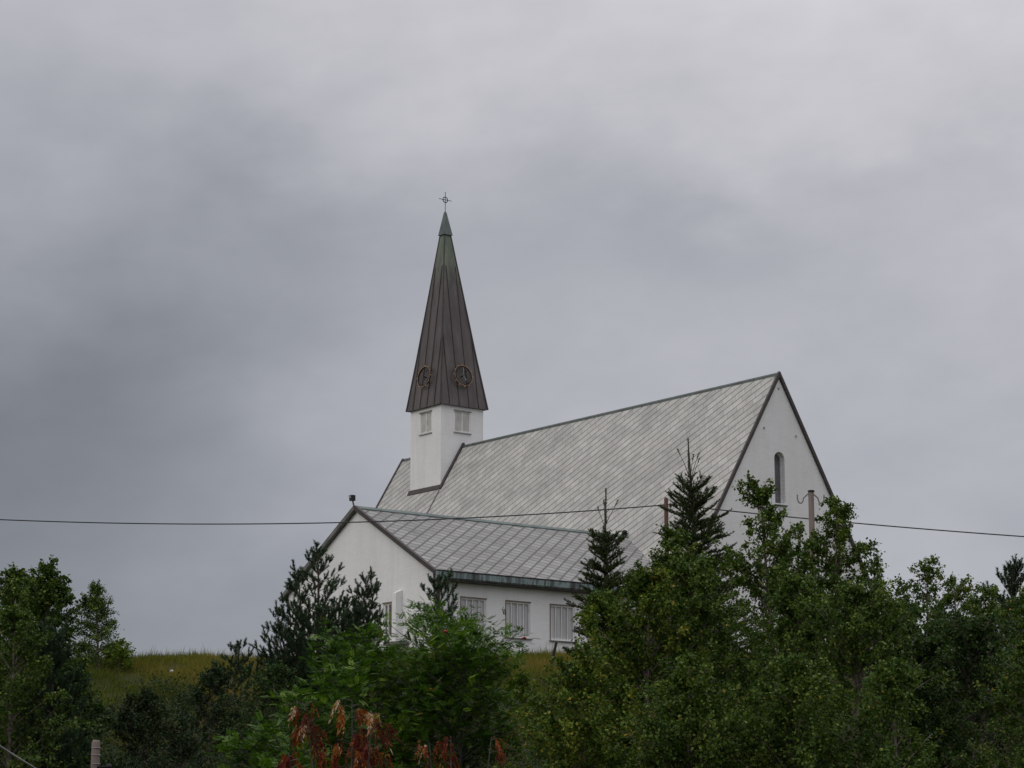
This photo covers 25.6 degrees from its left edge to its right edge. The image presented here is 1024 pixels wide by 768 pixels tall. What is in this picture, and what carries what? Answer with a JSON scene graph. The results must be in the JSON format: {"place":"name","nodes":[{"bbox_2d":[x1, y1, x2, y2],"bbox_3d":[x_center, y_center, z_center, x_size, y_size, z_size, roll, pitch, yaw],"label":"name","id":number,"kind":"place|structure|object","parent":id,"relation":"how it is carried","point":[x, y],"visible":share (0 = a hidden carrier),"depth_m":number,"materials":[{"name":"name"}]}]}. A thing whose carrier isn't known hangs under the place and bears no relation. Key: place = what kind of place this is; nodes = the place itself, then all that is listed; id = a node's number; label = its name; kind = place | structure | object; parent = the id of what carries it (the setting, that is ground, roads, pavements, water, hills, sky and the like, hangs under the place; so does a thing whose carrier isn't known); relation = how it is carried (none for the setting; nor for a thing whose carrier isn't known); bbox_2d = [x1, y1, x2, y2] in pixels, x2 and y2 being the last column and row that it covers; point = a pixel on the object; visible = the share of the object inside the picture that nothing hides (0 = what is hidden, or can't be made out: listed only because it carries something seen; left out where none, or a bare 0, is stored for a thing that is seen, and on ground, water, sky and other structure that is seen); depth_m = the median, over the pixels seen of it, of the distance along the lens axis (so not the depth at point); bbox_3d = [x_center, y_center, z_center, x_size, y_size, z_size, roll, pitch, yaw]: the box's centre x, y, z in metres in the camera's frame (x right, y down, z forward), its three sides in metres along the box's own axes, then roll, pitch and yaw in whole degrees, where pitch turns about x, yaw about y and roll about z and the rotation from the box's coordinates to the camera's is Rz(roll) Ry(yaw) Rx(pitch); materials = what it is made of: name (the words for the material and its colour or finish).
{"place":"outdoors","nodes":[
{"label":"outdoors","id":0,"kind":"place"},
{"bbox_2d":[0,0,1023,659],"label":"sky","id":1,"kind":"structure","parent":0,"point":[220,220],"materials":[{"name":"grey"}]},
{"bbox_2d":[17,639,1017,767],"bbox_3d":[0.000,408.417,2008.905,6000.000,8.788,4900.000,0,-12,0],"label":"ground","id":2,"kind":"structure","parent":0,"point":[127,678],"depth_m":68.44,"materials":[{"name":"green plant"}]},
{"bbox_2d":[0,562,75,762],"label":"leafy tree","id":3,"kind":"object","parent":2,"relation":"on","point":[19,578],"visible":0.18,"depth_m":55.12,"materials":[{"name":"green plant"}]},
{"bbox_2d":[3,617,91,767],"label":"tree","id":4,"kind":"object","parent":2,"relation":"on","point":[67,739],"visible":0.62,"depth_m":49.52,"materials":[{"name":"green plant"}]},
{"bbox_2d":[0,602,102,767],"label":"shrub","id":5,"kind":"object","parent":2,"relation":"on","point":[16,628],"visible":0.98,"depth_m":48.58,"materials":[{"name":"green plant"}]},
{"bbox_2d":[0,555,118,767],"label":"leafy tree","id":6,"kind":"object","parent":2,"relation":"on","point":[45,594],"visible":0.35,"depth_m":53.63,"materials":[{"name":"green plant"}]},
{"bbox_2d":[16,662,130,767],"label":"shrub","id":7,"kind":"object","parent":2,"relation":"on","point":[97,707],"visible":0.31,"depth_m":52.59,"materials":[{"name":"green plant"}]},
{"bbox_2d":[71,578,127,670],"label":"slim birch","id":8,"kind":"object","parent":2,"relation":"on","point":[100,607],"visible":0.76,"depth_m":75.83,"materials":[{"name":"green plant"}]},
{"bbox_2d":[91,740,111,767],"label":"weathered post","id":9,"kind":"object","parent":2,"relation":"on","point":[95,754],"visible":1,"depth_m":28.59,"materials":[{"name":"grey wood"}]},
{"bbox_2d":[0,745,35,767],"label":"stay cable","id":10,"kind":"object","parent":9,"relation":"attached to","point":[17,757],"visible":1,"depth_m":27.57,"materials":[{"name":"grey metal"}]},
{"bbox_2d":[101,638,136,672],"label":"light bush","id":11,"kind":"object","parent":2,"relation":"on","point":[119,652],"visible":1,"depth_m":74.65,"materials":[{"name":"green plant"}]},
{"bbox_2d":[101,686,193,767],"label":"shrub","id":12,"kind":"object","parent":2,"relation":"on","point":[144,735],"visible":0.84,"depth_m":57.32,"materials":[{"name":"green plant"}]},
{"bbox_2d":[139,711,212,767],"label":"shrub","id":13,"kind":"object","parent":2,"relation":"on","point":[182,726],"visible":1,"depth_m":49.15,"materials":[{"name":"green plant"}]},
{"bbox_2d":[173,662,246,756],"bbox_3d":[-8.278,9.036,62.562,2.260,2.642,1.890,0,-12,0],"label":"shrub","id":14,"kind":"object","parent":2,"relation":"on","point":[215,678],"visible":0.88,"depth_m":62.38,"materials":[{"name":"green plant"}]},
{"bbox_2d":[210,637,260,716],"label":"young pine","id":15,"kind":"object","parent":2,"relation":"on","point":[238,662],"visible":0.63,"depth_m":66.56,"materials":[{"name":"green plant"}]},
{"bbox_2d":[217,660,322,761],"bbox_3d":[-6.039,8.689,57.243,2.683,3.457,3.105,0,-12,0],"label":"shrub","id":16,"kind":"object","parent":2,"relation":"on","point":[265,682],"visible":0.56,"depth_m":57.37,"materials":[{"name":"green plant"}]},
{"bbox_2d":[204,707,338,767],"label":"rowan tree","id":17,"kind":"object","parent":2,"relation":"on","point":[263,736],"visible":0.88,"depth_m":32.52,"materials":[{"name":"green plant"}]},
{"bbox_2d":[251,648,386,767],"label":"rowan tree","id":18,"kind":"object","parent":2,"relation":"on","point":[330,729],"visible":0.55,"depth_m":36.33,"materials":[{"name":"green plant"}]},
{"bbox_2d":[248,540,390,708],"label":"pine tree","id":19,"kind":"object","parent":2,"relation":"on","point":[297,646],"visible":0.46,"depth_m":66.58,"materials":[{"name":"green plant"}]},
{"bbox_2d":[274,698,402,767],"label":"red sapling","id":20,"kind":"object","parent":2,"relation":"on","point":[365,758],"visible":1,"depth_m":22.74,"materials":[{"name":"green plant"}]},
{"bbox_2d":[280,596,542,767],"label":"rowan tree","id":21,"kind":"object","parent":2,"relation":"on","point":[414,721],"visible":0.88,"depth_m":39.04,"materials":[{"name":"green plant"}]},
{"bbox_2d":[393,568,492,762],"bbox_3d":[-1.959,7.592,59.687,2.796,5.647,2.684,-7,-14,31],"label":"young pine","id":22,"kind":"object","parent":2,"relation":"on","point":[446,586],"visible":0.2,"depth_m":60.01,"materials":[{"name":"green plant"}]},
{"bbox_2d":[414,736,506,767],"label":"red sapling","id":23,"kind":"object","parent":2,"relation":"on","point":[451,757],"visible":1,"depth_m":23.70,"materials":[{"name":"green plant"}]},
{"bbox_2d":[2,657,1018,767],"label":"undergrowth","id":24,"kind":"object","parent":2,"relation":"on","point":[107,741],"visible":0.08,"depth_m":63.34,"materials":[{"name":"green plant"}]},
{"bbox_2d":[490,671,549,756],"bbox_3d":[0.229,9.029,61.644,1.877,2.377,1.630,-8,-14,36],"label":"shrub","id":25,"kind":"object","parent":2,"relation":"on","point":[522,685],"visible":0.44,"depth_m":61.38,"materials":[{"name":"green plant"}]},
{"bbox_2d":[550,642,557,667],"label":"fence post","id":26,"kind":"object","parent":2,"relation":"on","point":[554,651],"visible":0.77,"depth_m":73.70,"materials":[{"name":"black wood"}]},
{"bbox_2d":[279,192,870,654],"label":"church","id":27,"kind":"structure","parent":2,"relation":"on","point":[517,566],"depth_m":96.13,"materials":[{"name":"white plaster"},{"name":"slate"},{"name":"weathered copper"}]},
{"bbox_2d":[382,601,391,636],"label":"gable window","id":28,"kind":"structure","parent":27,"relation":"in","point":[388,606],"depth_m":85.29,"materials":[{"name":"white glass"}]},
{"bbox_2d":[419,410,431,435],"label":"louvre window","id":29,"kind":"structure","parent":27,"relation":"in","point":[425,418],"depth_m":113.68,"materials":[{"name":"paint"}]},
{"bbox_2d":[454,409,471,434],"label":"louvre window","id":30,"kind":"structure","parent":27,"relation":"in","point":[461,418],"depth_m":113.45,"materials":[{"name":"paint"}]},
{"bbox_2d":[460,596,486,634],"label":"window","id":31,"kind":"structure","parent":27,"relation":"in","point":[465,601],"depth_m":84.25,"materials":[{"name":"white glass"}]},
{"bbox_2d":[505,600,532,639],"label":"window","id":32,"kind":"structure","parent":27,"relation":"in","point":[518,612],"depth_m":85.43,"materials":[{"name":"white glass"}]},
{"bbox_2d":[549,604,573,642],"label":"window","id":33,"kind":"structure","parent":27,"relation":"in","point":[561,627],"depth_m":86.67,"materials":[{"name":"white glass"}]},
{"bbox_2d":[774,453,787,505],"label":"arched window","id":34,"kind":"structure","parent":27,"relation":"in","point":[777,459],"depth_m":95.05,"materials":[{"name":"grey glass"}]},
{"bbox_2d":[492,641,666,767],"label":"birch tree","id":35,"kind":"object","parent":2,"relation":"on","point":[581,734],"visible":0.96,"depth_m":32.56,"materials":[{"name":"green plant"}]},
{"bbox_2d":[544,488,638,764],"bbox_3d":[1.792,6.334,46.647,2.991,8.547,2.986,5,-13,-24],"label":"spruce tree","id":36,"kind":"object","parent":2,"relation":"on","point":[604,539],"visible":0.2,"depth_m":47.17,"materials":[{"name":"green plant"}]},
{"bbox_2d":[529,586,660,767],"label":"birch tree","id":37,"kind":"object","parent":2,"relation":"on","point":[593,608],"visible":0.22,"depth_m":39.06,"materials":[{"name":"green plant"}]},
{"bbox_2d":[523,558,733,767],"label":"birch tree","id":38,"kind":"object","parent":2,"relation":"on","point":[647,586],"visible":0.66,"depth_m":37.84,"materials":[{"name":"green plant"}]},
{"bbox_2d":[557,521,745,765],"bbox_3d":[2.780,6.473,44.353,3.690,7.685,3.504,3,-12,-15],"label":"birch tree","id":39,"kind":"object","parent":2,"relation":"on","point":[674,545],"visible":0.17,"depth_m":44.98,"materials":[{"name":"green plant"}]},
{"bbox_2d":[664,497,671,620],"bbox_3d":[4.171,6.827,59.846,0.232,7.721,0.137,0,-12,0],"label":"utility pole","id":40,"kind":"object","parent":2,"relation":"on","point":[665,511],"visible":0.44,"depth_m":60.51,"materials":[{"name":"brown wood"}]},
{"bbox_2d":[0,504,668,524],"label":"overhead wire","id":41,"kind":"object","parent":40,"relation":"attached to","point":[323,522],"visible":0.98,"depth_m":61.26,"materials":[{"name":"black metal"}]},
{"bbox_2d":[677,505,1023,536],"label":"overhead wire","id":42,"kind":"object","parent":40,"relation":"attached to","point":[880,525],"visible":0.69,"depth_m":58.57,"materials":[{"name":"black metal"}]},
{"bbox_2d":[600,650,776,767],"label":"birch tree","id":43,"kind":"object","parent":2,"relation":"on","point":[693,707],"visible":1,"depth_m":31.56,"materials":[{"name":"green plant"}]},
{"bbox_2d":[650,437,764,765],"bbox_3d":[4.225,5.871,49.753,4.607,9.640,4.149,0,-12,0],"label":"spruce tree","id":44,"kind":"object","parent":2,"relation":"on","point":[698,500],"visible":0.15,"depth_m":50.37,"materials":[{"name":"green plant"}]},
{"bbox_2d":[613,549,801,767],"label":"birch tree","id":45,"kind":"object","parent":2,"relation":"on","point":[700,575],"visible":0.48,"depth_m":38.66,"materials":[{"name":"green plant"}]},
{"bbox_2d":[705,470,850,767],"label":"birch tree","id":46,"kind":"object","parent":2,"relation":"on","point":[760,497],"visible":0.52,"depth_m":44.20,"materials":[{"name":"green plant"}]},
{"bbox_2d":[705,652,877,767],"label":"birch tree","id":47,"kind":"object","parent":2,"relation":"on","point":[804,697],"visible":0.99,"depth_m":31.55,"materials":[{"name":"green plant"}]},
{"bbox_2d":[709,571,881,767],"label":"birch tree","id":48,"kind":"object","parent":2,"relation":"on","point":[789,624],"visible":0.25,"depth_m":37.94,"materials":[{"name":"green plant"}]},
{"bbox_2d":[739,525,864,767],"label":"birch tree","id":49,"kind":"object","parent":2,"relation":"on","point":[797,548],"visible":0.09,"depth_m":45.82,"materials":[{"name":"green plant"}]},
{"bbox_2d":[797,490,824,658],"bbox_3d":[6.546,6.561,48.673,0.610,8.652,0.155,0,-12,0],"label":"utility pole","id":50,"kind":"object","parent":2,"relation":"on","point":[811,494],"visible":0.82,"depth_m":49.41,"materials":[{"name":"brown wood"}]},
{"bbox_2d":[751,577,955,767],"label":"birch tree","id":51,"kind":"object","parent":2,"relation":"on","point":[862,618],"visible":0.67,"depth_m":36.61,"materials":[{"name":"green plant"}]},
{"bbox_2d":[766,494,961,765],"bbox_3d":[6.506,6.196,45.680,5.109,8.159,4.108,-4,-12,21],"label":"birch tree","id":52,"kind":"object","parent":2,"relation":"on","point":[832,569],"visible":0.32,"depth_m":46.29,"materials":[{"name":"green plant"}]},
{"bbox_2d":[841,655,945,767],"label":"birch tree","id":53,"kind":"object","parent":2,"relation":"on","point":[893,680],"visible":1,"depth_m":31.65,"materials":[{"name":"green plant"}]},
{"bbox_2d":[846,552,961,766],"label":"birch tree","id":54,"kind":"object","parent":2,"relation":"on","point":[876,573],"visible":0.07,"depth_m":50.35,"materials":[{"name":"green plant"}]},
{"bbox_2d":[828,595,999,767],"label":"birch tree","id":55,"kind":"object","parent":2,"relation":"on","point":[920,647],"visible":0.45,"depth_m":40.35,"materials":[{"name":"green plant"}]},
{"bbox_2d":[874,554,979,757],"bbox_3d":[9.590,7.329,51.544,2.873,6.948,2.686,-4,-12,18],"label":"birch tree","id":56,"kind":"object","parent":2,"relation":"on","point":[927,570],"visible":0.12,"depth_m":52.12,"materials":[{"name":"green plant"}]},
{"bbox_2d":[881,601,1023,767],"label":"birch tree","id":57,"kind":"object","parent":2,"relation":"on","point":[974,649],"visible":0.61,"depth_m":41.39,"materials":[{"name":"green plant"}]},
{"bbox_2d":[905,571,1016,767],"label":"birch tree","id":58,"kind":"object","parent":2,"relation":"on","point":[948,596],"visible":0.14,"depth_m":49.99,"materials":[{"name":"green plant"}]},
{"bbox_2d":[922,583,1020,767],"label":"birch tree","id":59,"kind":"object","parent":2,"relation":"on","point":[973,607],"visible":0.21,"depth_m":46.51,"materials":[{"name":"green plant"}]},
{"bbox_2d":[946,638,1023,767],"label":"birch tree","id":60,"kind":"object","parent":2,"relation":"on","point":[1017,694],"visible":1,"depth_m":36.61,"materials":[{"name":"green plant"}]},
{"bbox_2d":[961,585,1023,767],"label":"birch tree","id":61,"kind":"object","parent":2,"relation":"on","point":[1017,611],"visible":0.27,"depth_m":44.08,"materials":[{"name":"green plant"}]},
{"bbox_2d":[963,554,1023,767],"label":"pine tree","id":62,"kind":"object","parent":2,"relation":"on","point":[1012,579],"visible":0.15,"depth_m":59.98,"materials":[{"name":"green plant"}]}
]}

